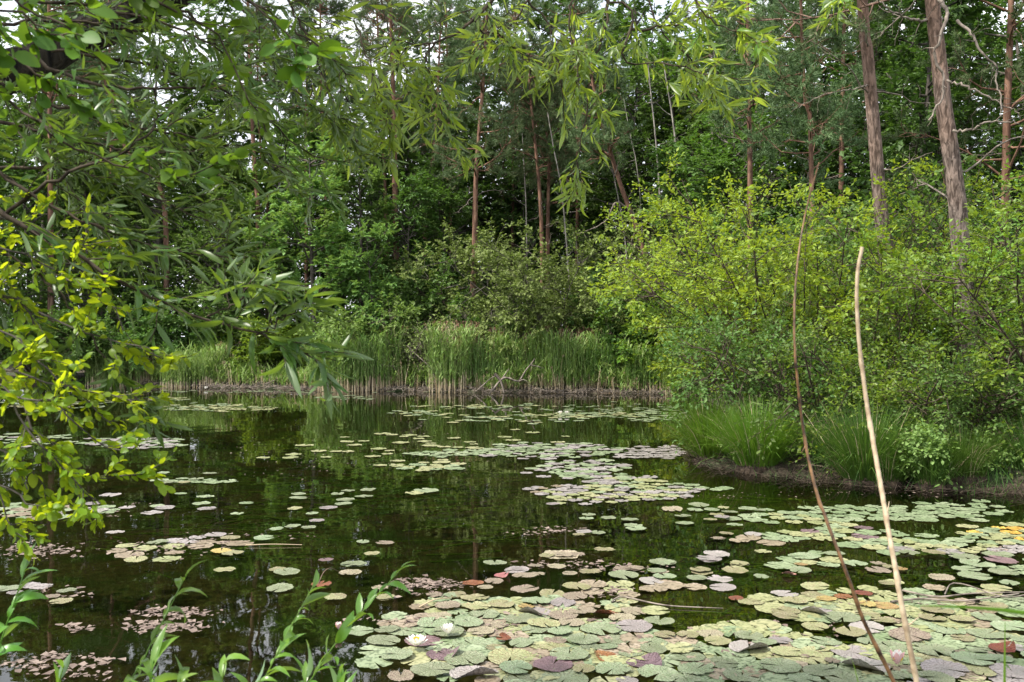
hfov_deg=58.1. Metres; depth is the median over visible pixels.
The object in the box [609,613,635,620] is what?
lily pad
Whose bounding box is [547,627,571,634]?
lily pad
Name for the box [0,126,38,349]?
beech tree
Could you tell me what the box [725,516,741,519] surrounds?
lily pad
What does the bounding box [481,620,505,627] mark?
lily pad
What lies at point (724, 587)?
lily pad
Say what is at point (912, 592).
floating stem
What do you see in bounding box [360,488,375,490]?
lily pad
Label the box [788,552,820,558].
lily pad
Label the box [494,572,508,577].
lily pad
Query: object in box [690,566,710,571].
lily pad
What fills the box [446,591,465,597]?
lily pad
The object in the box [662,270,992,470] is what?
shrub
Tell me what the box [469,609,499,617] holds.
lily pad
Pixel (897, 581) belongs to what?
dead reed stem
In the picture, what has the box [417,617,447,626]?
lily pad
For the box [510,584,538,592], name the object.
lily pad
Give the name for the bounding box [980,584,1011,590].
lily pad
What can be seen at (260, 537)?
lily pad
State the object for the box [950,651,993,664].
lily pad
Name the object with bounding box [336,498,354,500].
lily pad
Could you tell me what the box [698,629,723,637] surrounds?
lily pad
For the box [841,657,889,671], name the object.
lily pad
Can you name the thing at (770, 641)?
lily pad
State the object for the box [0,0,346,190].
alder tree
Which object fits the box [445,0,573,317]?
linden tree
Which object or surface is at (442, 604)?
lily pad
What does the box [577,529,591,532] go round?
lily pad
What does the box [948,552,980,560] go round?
lily pad
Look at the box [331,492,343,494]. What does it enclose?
lily pad
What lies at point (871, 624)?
lily pad
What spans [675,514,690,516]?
lily pad
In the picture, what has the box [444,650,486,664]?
lily pad
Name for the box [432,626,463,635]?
lily pad
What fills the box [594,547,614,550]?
lily pad
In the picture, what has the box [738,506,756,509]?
lily pad
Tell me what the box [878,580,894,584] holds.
lily pad
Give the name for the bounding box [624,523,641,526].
lily pad
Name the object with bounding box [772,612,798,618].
lily pad
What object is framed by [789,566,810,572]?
lily pad
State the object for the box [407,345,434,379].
fallen branch
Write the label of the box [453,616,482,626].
lily pad
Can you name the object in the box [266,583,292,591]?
lily pad
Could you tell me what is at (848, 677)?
lily pad
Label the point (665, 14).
linden tree
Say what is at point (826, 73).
hornbeam tree
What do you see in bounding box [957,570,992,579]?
lily pad
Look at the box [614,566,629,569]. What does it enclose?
lily pad
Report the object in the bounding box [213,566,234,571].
lily pad
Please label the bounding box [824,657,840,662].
lily pad
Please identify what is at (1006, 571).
lily pad
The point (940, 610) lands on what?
lily pad
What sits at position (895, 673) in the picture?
lily pad
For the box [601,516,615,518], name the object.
lily pad
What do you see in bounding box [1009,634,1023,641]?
lily pad
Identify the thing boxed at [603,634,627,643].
lily pad
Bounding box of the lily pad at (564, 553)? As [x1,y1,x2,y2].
[554,552,572,555]
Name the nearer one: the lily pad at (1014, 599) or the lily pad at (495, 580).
the lily pad at (1014, 599)
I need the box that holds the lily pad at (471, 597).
[460,594,489,600]
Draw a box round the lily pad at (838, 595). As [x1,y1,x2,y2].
[834,593,852,598]
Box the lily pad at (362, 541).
[356,539,368,542]
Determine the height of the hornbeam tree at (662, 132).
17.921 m
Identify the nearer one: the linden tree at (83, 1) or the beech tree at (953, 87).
the beech tree at (953, 87)
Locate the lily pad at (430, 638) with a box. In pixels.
[404,635,442,645]
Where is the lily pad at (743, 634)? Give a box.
[734,630,763,639]
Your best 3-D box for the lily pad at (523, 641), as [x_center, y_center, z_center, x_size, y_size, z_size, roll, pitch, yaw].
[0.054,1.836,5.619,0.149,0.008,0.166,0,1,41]
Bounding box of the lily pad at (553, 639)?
[543,636,566,642]
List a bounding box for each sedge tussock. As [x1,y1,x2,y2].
[647,388,754,461]
[685,393,820,474]
[769,403,830,440]
[778,401,865,467]
[780,396,935,487]
[841,426,927,487]
[863,398,956,457]
[883,429,989,490]
[909,415,1021,487]
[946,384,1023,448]
[975,408,1023,471]
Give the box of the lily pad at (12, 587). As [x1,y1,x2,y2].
[0,585,20,590]
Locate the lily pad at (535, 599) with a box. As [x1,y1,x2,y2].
[521,596,549,603]
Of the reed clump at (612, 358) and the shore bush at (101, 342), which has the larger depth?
the shore bush at (101, 342)
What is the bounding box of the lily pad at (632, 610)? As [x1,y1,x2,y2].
[620,606,646,614]
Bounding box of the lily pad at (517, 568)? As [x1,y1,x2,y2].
[512,567,522,569]
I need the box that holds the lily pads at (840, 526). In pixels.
[0,390,1023,681]
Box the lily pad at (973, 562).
[959,559,995,567]
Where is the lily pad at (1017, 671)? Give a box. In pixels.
[989,663,1023,678]
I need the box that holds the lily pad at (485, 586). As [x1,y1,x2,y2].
[477,585,492,588]
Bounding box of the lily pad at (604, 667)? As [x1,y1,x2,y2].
[595,662,631,673]
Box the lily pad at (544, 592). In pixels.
[539,589,563,597]
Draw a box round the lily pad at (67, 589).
[57,587,76,592]
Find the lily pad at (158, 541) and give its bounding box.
[147,539,168,543]
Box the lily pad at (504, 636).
[496,632,510,639]
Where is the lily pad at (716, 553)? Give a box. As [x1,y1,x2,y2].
[704,550,728,556]
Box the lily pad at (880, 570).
[865,566,890,572]
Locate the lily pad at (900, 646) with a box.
[873,640,906,651]
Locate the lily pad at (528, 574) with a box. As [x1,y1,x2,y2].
[512,572,536,576]
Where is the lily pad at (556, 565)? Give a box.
[548,563,565,568]
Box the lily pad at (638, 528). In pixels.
[626,526,645,529]
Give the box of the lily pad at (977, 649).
[967,645,992,651]
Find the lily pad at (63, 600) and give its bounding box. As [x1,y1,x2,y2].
[49,597,72,603]
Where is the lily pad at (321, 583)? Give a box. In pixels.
[311,581,331,586]
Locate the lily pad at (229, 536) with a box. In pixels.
[220,535,240,538]
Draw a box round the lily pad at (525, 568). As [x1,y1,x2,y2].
[504,566,528,572]
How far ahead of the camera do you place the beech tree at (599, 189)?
45.49 m
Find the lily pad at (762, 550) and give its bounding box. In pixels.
[754,549,771,552]
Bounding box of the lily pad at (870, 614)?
[854,610,880,616]
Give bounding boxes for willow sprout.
[0,543,55,654]
[53,653,70,681]
[124,560,205,681]
[130,624,189,681]
[174,654,197,681]
[202,653,248,681]
[230,569,329,681]
[294,561,415,681]
[302,640,312,681]
[327,662,357,681]
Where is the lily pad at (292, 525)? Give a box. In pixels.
[284,524,300,526]
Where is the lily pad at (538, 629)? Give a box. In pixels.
[521,625,547,632]
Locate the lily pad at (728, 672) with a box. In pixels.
[723,667,760,681]
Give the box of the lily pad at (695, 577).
[686,575,706,579]
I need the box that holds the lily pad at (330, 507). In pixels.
[320,506,336,508]
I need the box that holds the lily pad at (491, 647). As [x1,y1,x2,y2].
[485,644,507,649]
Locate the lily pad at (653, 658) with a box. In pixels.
[626,652,661,667]
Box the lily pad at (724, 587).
[710,583,735,590]
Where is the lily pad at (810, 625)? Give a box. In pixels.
[801,622,828,629]
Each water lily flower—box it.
[335,621,341,628]
[405,634,427,644]
[441,623,454,633]
[890,649,904,663]
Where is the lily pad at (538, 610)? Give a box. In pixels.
[518,606,550,614]
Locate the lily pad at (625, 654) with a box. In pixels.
[618,648,643,656]
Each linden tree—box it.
[0,0,144,323]
[0,2,31,248]
[0,3,109,368]
[56,0,173,318]
[92,0,228,285]
[140,0,286,308]
[239,69,328,281]
[261,28,382,289]
[348,14,457,362]
[362,0,520,306]
[410,0,533,311]
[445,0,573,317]
[487,0,604,278]
[515,0,646,327]
[517,0,656,268]
[562,0,697,253]
[603,0,693,249]
[654,0,779,240]
[752,0,863,250]
[775,0,904,262]
[851,0,994,254]
[909,0,1023,287]
[980,12,1023,201]
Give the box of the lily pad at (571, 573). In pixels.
[562,571,576,574]
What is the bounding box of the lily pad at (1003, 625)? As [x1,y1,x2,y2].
[990,620,1023,630]
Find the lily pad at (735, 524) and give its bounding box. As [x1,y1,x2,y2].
[726,523,742,525]
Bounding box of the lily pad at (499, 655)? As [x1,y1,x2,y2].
[488,647,533,663]
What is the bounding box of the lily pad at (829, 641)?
[810,636,841,644]
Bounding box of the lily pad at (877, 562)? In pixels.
[870,561,886,564]
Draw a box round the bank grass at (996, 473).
[713,402,1023,495]
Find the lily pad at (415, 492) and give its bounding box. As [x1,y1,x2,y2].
[405,490,423,494]
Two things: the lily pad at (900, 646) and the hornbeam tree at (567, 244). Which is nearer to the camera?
the lily pad at (900, 646)
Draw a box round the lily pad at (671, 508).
[662,506,682,510]
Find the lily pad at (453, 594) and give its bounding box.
[443,592,459,596]
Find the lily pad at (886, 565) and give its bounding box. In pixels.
[882,564,900,567]
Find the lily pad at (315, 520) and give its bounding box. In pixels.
[309,519,323,521]
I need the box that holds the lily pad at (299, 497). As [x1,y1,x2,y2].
[289,496,304,498]
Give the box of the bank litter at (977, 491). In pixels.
[669,446,1023,496]
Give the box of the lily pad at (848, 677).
[825,671,861,681]
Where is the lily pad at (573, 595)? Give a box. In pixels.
[562,591,587,599]
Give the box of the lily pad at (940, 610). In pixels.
[920,604,954,613]
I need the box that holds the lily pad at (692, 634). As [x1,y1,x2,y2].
[676,630,699,637]
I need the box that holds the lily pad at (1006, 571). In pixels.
[988,568,1019,574]
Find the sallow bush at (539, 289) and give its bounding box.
[390,196,703,383]
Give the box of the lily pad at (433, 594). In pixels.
[426,592,441,596]
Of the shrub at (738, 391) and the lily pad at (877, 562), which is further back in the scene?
the shrub at (738, 391)
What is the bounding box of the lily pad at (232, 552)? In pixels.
[221,550,243,554]
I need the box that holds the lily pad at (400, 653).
[381,648,412,659]
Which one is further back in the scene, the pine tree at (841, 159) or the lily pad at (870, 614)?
the pine tree at (841, 159)
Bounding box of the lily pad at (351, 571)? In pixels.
[339,569,361,574]
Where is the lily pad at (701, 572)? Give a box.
[691,568,712,574]
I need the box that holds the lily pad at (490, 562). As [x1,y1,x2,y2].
[483,560,506,564]
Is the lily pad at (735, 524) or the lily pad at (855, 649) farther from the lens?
the lily pad at (735, 524)
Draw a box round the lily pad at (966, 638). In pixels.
[949,634,975,640]
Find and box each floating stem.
[246,544,301,545]
[418,598,450,607]
[611,596,722,608]
[890,593,1018,602]
[902,589,1023,597]
[944,582,1023,597]
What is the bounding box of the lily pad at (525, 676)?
[503,673,535,681]
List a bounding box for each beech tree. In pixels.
[0,117,86,371]
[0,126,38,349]
[15,47,158,320]
[21,124,147,375]
[79,114,231,358]
[116,51,241,354]
[160,183,263,355]
[234,218,298,367]
[350,77,463,305]
[361,169,444,367]
[388,140,493,310]
[412,109,498,297]
[525,94,615,314]
[560,57,681,280]
[610,24,735,252]
[631,15,772,280]
[632,136,730,288]
[652,95,794,354]
[685,1,835,283]
[787,0,961,378]
[850,0,1006,382]
[944,0,1023,377]
[973,0,1023,254]
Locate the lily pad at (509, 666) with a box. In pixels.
[498,660,531,673]
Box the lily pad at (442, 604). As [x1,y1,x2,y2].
[435,601,455,607]
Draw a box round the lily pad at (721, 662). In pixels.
[708,656,737,668]
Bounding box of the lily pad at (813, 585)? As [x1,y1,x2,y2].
[800,582,829,589]
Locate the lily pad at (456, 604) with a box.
[436,600,459,607]
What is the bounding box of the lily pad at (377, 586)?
[371,585,388,588]
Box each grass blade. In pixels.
[918,605,1023,614]
[1003,632,1005,681]
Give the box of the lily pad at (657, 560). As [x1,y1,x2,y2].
[649,558,675,564]
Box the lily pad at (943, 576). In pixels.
[928,573,954,579]
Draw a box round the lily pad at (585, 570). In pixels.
[580,568,601,572]
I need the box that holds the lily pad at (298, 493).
[291,492,305,494]
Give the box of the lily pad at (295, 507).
[287,506,302,509]
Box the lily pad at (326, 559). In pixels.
[318,558,333,560]
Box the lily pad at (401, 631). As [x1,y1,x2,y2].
[380,624,423,634]
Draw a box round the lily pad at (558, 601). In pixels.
[550,597,575,606]
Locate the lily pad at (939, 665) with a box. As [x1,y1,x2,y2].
[920,658,968,677]
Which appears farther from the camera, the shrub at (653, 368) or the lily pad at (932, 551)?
the shrub at (653, 368)
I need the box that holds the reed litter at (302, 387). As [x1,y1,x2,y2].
[138,379,729,400]
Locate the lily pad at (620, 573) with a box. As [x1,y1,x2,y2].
[608,570,638,578]
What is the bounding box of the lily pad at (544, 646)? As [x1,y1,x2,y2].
[539,642,569,651]
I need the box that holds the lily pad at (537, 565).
[527,564,541,566]
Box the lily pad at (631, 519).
[621,517,638,520]
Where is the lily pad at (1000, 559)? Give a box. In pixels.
[984,555,1018,563]
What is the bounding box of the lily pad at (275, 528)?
[269,526,283,529]
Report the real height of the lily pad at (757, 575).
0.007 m
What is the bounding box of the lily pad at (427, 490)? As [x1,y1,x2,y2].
[413,488,438,492]
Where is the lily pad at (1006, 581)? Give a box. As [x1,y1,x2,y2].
[999,579,1019,584]
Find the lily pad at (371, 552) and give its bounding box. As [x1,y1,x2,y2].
[364,551,379,554]
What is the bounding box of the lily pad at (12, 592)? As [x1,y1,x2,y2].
[6,590,21,593]
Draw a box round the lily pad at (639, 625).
[616,619,652,631]
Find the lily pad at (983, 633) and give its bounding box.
[965,628,1009,637]
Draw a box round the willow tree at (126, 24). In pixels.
[0,0,860,453]
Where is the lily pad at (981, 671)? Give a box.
[972,667,996,675]
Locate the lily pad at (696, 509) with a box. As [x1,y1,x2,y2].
[687,508,702,510]
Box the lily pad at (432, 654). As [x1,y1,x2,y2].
[426,645,459,659]
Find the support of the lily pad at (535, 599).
on the pond water
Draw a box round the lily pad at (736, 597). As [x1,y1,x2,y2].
[728,595,743,599]
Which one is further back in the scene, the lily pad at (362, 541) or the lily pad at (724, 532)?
the lily pad at (724, 532)
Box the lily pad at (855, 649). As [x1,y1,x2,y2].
[831,644,871,658]
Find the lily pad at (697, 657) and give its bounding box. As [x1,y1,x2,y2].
[669,652,705,660]
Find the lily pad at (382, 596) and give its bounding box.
[376,594,394,598]
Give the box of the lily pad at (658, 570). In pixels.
[647,568,665,571]
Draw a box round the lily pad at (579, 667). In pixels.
[573,663,594,671]
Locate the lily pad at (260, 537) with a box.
[254,535,273,539]
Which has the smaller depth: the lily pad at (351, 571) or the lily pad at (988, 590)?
the lily pad at (988, 590)
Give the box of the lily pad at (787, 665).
[759,658,801,672]
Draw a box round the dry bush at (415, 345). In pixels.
[350,298,499,381]
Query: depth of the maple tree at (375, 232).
35.31 m
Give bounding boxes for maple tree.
[159,96,268,337]
[229,95,327,280]
[231,130,383,363]
[299,84,416,313]
[330,218,412,381]
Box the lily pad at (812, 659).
[798,654,828,663]
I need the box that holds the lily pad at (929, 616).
[918,613,946,620]
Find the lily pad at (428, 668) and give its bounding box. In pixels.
[410,661,454,675]
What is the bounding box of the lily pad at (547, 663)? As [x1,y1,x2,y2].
[533,656,572,671]
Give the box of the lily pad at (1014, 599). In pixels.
[1000,595,1023,601]
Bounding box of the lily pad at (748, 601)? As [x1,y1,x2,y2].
[738,598,763,604]
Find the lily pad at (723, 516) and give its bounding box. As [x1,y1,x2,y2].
[714,515,728,517]
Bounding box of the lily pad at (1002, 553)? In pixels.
[981,550,1014,556]
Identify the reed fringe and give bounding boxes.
[128,349,697,393]
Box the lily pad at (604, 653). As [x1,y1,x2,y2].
[594,650,616,660]
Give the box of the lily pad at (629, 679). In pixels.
[616,676,638,681]
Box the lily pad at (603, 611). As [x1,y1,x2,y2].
[593,609,617,614]
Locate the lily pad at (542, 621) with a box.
[527,618,559,626]
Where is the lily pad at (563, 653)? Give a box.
[550,647,588,659]
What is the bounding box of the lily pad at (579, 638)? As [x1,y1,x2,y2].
[568,633,599,643]
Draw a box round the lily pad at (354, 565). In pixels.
[341,562,366,566]
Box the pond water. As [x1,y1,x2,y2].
[0,385,1023,681]
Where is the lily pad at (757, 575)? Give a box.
[754,573,768,577]
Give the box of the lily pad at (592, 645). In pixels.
[580,643,600,649]
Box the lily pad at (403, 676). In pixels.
[387,669,413,680]
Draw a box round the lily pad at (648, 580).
[639,577,663,583]
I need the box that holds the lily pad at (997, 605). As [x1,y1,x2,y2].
[979,601,1008,607]
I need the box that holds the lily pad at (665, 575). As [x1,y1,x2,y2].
[653,573,676,577]
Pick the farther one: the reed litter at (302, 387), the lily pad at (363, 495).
the reed litter at (302, 387)
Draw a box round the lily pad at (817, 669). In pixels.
[803,664,841,675]
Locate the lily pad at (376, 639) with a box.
[366,634,400,644]
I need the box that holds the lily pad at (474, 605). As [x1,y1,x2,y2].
[461,601,490,609]
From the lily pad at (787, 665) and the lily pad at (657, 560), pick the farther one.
the lily pad at (657, 560)
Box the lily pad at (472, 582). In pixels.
[462,579,483,584]
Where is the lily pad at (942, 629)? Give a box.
[928,623,966,634]
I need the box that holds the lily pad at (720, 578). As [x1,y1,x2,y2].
[706,575,732,581]
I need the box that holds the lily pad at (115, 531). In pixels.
[106,530,124,533]
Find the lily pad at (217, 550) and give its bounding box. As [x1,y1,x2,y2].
[210,548,230,552]
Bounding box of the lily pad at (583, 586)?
[562,582,590,589]
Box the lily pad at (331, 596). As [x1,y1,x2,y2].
[324,593,345,598]
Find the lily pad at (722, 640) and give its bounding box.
[704,635,731,644]
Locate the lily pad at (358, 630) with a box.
[349,625,373,635]
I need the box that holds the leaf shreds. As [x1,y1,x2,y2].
[0,433,1023,680]
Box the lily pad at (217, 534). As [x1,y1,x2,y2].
[205,532,225,535]
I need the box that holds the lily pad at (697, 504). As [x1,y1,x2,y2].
[688,502,708,506]
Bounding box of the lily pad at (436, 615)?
[427,611,450,619]
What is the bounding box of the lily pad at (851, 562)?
[844,560,867,565]
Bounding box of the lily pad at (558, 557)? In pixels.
[544,550,579,558]
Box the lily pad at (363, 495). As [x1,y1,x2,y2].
[355,495,372,496]
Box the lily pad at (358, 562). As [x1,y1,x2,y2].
[342,560,364,565]
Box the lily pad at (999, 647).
[988,641,1015,651]
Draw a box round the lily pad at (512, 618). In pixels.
[505,613,537,622]
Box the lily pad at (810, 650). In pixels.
[800,646,833,656]
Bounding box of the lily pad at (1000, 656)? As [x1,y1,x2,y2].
[984,653,1014,661]
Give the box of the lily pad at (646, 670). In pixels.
[637,664,678,681]
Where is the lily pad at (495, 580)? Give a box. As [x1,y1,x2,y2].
[484,578,503,583]
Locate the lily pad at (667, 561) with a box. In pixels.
[656,558,673,564]
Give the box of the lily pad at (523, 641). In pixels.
[509,637,532,646]
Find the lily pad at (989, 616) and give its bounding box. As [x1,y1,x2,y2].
[970,612,1001,620]
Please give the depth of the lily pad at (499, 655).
5.40 m
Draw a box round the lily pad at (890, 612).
[883,609,908,617]
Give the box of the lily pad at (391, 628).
[374,625,399,631]
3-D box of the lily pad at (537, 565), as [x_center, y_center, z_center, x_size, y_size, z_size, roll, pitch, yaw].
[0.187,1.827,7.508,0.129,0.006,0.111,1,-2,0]
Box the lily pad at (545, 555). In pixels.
[539,553,553,556]
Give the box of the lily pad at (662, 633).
[654,630,674,637]
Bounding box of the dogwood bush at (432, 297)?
[396,253,554,375]
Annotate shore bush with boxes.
[0,302,103,384]
[41,291,192,384]
[111,298,263,376]
[206,309,319,382]
[294,286,437,370]
[555,283,716,384]
[587,291,695,385]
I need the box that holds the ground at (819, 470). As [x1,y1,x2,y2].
[0,351,1023,491]
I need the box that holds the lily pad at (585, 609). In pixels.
[568,606,595,612]
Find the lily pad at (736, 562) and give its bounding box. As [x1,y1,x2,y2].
[731,560,748,564]
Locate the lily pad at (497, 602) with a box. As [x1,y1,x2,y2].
[489,599,514,606]
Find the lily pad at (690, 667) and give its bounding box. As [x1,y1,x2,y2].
[678,662,714,674]
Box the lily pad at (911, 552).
[899,549,919,554]
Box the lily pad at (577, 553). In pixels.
[570,552,584,556]
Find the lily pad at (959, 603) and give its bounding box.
[940,601,965,605]
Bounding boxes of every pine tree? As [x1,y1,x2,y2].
[0,0,109,380]
[58,0,155,327]
[58,0,180,314]
[195,0,298,362]
[215,0,293,312]
[263,0,347,314]
[279,0,364,296]
[338,0,421,294]
[341,0,436,301]
[397,0,482,294]
[404,0,488,287]
[409,0,534,356]
[471,0,555,284]
[489,27,575,314]
[509,35,584,311]
[522,0,618,331]
[551,15,656,335]
[668,0,754,248]
[690,0,812,268]
[712,0,1023,417]
[723,0,878,400]
[783,0,903,248]
[795,0,931,418]
[881,0,1023,396]
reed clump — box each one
[80,342,157,385]
[153,337,240,387]
[302,338,336,389]
[310,318,412,390]
[419,320,479,392]
[458,323,516,388]
[487,325,544,389]
[524,321,615,391]
[574,333,625,387]
[617,335,673,392]
[651,348,714,394]
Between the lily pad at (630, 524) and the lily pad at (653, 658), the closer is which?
the lily pad at (653, 658)
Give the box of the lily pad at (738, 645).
[729,640,767,651]
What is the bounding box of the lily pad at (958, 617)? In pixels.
[948,615,974,620]
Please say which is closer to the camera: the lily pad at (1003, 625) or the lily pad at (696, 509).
the lily pad at (1003, 625)
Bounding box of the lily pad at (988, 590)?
[976,589,1002,595]
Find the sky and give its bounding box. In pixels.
[0,0,1023,336]
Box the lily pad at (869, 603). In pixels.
[859,600,875,606]
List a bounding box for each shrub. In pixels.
[0,190,196,564]
[577,147,997,410]
[587,153,1007,412]
[590,190,893,408]
[614,165,1012,412]
[647,310,763,393]
[652,297,890,453]
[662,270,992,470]
[692,123,1022,382]
[712,209,997,419]
[744,308,1023,478]
[748,195,1021,423]
[749,159,1023,391]
[808,145,1023,403]
[834,174,1023,478]
[839,317,1023,453]
[893,158,1023,396]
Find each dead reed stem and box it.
[783,162,895,681]
[855,247,918,681]
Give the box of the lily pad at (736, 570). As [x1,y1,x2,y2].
[721,566,748,572]
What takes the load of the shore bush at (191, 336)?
on the ground at (819, 470)
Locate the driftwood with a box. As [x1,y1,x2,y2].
[476,358,543,393]
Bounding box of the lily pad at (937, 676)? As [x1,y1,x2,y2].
[919,670,954,681]
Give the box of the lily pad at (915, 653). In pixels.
[904,651,925,658]
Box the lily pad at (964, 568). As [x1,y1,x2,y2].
[951,565,981,570]
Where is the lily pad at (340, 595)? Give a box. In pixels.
[330,593,346,599]
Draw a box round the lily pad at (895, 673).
[885,670,909,678]
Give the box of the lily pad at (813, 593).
[801,591,824,597]
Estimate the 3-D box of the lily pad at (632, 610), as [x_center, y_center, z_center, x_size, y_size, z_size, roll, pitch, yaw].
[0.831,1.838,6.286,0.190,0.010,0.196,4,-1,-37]
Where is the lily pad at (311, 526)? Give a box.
[301,525,315,527]
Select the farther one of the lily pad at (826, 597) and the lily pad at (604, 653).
the lily pad at (826, 597)
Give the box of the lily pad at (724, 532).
[719,531,733,534]
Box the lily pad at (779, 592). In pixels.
[770,590,798,596]
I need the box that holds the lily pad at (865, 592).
[855,590,872,595]
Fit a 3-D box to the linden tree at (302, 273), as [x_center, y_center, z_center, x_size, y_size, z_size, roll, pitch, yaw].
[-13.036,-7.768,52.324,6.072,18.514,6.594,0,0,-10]
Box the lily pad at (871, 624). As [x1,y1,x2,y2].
[849,620,884,632]
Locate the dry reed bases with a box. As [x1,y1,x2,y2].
[146,353,662,393]
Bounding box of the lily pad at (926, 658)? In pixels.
[907,653,938,661]
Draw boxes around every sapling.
[511,99,536,274]
[547,112,587,338]
[596,82,637,275]
[609,70,654,243]
[640,52,673,247]
[658,64,689,252]
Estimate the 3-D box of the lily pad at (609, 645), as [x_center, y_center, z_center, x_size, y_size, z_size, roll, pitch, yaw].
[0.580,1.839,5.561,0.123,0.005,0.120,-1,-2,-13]
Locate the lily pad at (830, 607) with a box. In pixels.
[813,602,840,609]
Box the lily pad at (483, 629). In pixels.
[467,626,493,633]
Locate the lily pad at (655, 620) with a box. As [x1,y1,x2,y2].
[644,616,674,624]
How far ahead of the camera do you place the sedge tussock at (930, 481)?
11.38 m
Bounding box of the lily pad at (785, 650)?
[770,646,804,655]
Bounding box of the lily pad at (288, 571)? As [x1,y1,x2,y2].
[273,568,299,574]
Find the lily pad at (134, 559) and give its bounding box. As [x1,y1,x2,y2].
[124,556,147,561]
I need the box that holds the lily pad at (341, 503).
[335,501,351,504]
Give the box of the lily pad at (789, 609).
[771,606,800,613]
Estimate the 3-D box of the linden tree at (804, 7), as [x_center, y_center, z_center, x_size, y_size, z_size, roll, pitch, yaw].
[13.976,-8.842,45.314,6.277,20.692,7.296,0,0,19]
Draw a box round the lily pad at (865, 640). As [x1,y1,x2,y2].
[857,637,881,643]
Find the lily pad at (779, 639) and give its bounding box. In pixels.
[768,636,792,642]
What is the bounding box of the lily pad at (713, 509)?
[704,508,719,510]
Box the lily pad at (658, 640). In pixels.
[638,637,667,646]
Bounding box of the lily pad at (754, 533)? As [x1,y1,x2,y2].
[744,531,761,535]
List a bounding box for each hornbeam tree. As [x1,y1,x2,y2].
[0,92,60,346]
[0,104,82,355]
[80,77,199,343]
[169,99,251,327]
[241,80,356,319]
[287,83,400,320]
[314,108,422,357]
[437,129,519,309]
[479,132,566,338]
[497,192,569,356]
[525,99,628,331]
[562,97,672,370]
[600,70,681,261]
[678,27,788,275]
[737,0,886,370]
[796,0,1023,372]
[797,5,904,273]
[824,0,987,311]
[884,2,1023,325]
[970,32,1023,289]
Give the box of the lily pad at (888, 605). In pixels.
[875,602,898,608]
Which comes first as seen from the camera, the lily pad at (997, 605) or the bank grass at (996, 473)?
the lily pad at (997, 605)
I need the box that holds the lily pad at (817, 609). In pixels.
[801,606,831,614]
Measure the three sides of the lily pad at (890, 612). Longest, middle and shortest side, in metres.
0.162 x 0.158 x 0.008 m
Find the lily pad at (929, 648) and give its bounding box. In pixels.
[913,642,953,655]
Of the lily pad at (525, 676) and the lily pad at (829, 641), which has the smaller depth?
the lily pad at (525, 676)
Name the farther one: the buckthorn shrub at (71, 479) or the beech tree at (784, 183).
the beech tree at (784, 183)
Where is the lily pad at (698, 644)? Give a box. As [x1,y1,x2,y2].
[679,641,708,650]
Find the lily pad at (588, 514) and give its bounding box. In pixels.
[582,513,595,515]
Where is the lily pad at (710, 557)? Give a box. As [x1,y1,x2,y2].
[697,555,721,560]
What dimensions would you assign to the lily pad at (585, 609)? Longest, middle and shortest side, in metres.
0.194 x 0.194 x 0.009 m
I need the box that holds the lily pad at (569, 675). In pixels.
[540,669,588,681]
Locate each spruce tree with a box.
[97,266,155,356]
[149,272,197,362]
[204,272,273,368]
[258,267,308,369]
[298,290,346,371]
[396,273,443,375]
[444,274,490,364]
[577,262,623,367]
[617,279,650,370]
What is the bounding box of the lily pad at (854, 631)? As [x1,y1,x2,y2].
[835,626,865,636]
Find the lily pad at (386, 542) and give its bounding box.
[376,540,394,543]
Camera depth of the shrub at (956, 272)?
12.17 m
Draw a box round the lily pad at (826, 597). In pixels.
[816,595,836,600]
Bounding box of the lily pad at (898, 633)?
[888,627,930,641]
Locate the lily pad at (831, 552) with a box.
[824,551,844,554]
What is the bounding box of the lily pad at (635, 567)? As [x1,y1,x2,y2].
[631,565,643,569]
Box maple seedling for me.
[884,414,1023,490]
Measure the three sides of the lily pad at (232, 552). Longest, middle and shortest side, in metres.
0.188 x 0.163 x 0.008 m
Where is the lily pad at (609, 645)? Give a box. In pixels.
[599,643,617,648]
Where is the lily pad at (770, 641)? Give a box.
[752,638,776,644]
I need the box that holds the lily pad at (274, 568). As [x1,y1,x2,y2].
[268,566,285,570]
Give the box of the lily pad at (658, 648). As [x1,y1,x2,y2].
[640,642,666,653]
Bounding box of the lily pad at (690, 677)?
[671,672,700,681]
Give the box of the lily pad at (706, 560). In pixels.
[699,555,721,561]
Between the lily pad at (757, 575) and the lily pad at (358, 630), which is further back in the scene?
the lily pad at (757, 575)
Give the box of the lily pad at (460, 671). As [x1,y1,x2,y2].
[449,665,498,677]
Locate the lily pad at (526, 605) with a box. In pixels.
[518,603,534,607]
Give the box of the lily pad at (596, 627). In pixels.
[580,622,621,634]
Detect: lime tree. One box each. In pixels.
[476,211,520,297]
[669,81,761,268]
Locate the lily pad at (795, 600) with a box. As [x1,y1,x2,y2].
[782,596,807,602]
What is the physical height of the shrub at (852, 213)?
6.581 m
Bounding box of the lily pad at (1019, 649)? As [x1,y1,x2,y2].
[1007,644,1023,650]
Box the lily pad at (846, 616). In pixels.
[825,611,860,621]
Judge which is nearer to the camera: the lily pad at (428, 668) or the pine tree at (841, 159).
the lily pad at (428, 668)
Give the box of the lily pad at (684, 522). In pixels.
[675,521,693,523]
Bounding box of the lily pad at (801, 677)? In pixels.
[787,672,821,681]
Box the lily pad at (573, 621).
[559,617,584,625]
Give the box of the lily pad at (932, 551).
[921,549,945,553]
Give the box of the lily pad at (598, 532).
[591,530,605,533]
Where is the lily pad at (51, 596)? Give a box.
[46,594,60,597]
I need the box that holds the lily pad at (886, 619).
[871,616,895,622]
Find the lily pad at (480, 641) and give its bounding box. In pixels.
[452,636,492,650]
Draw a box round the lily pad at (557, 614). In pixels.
[548,610,577,618]

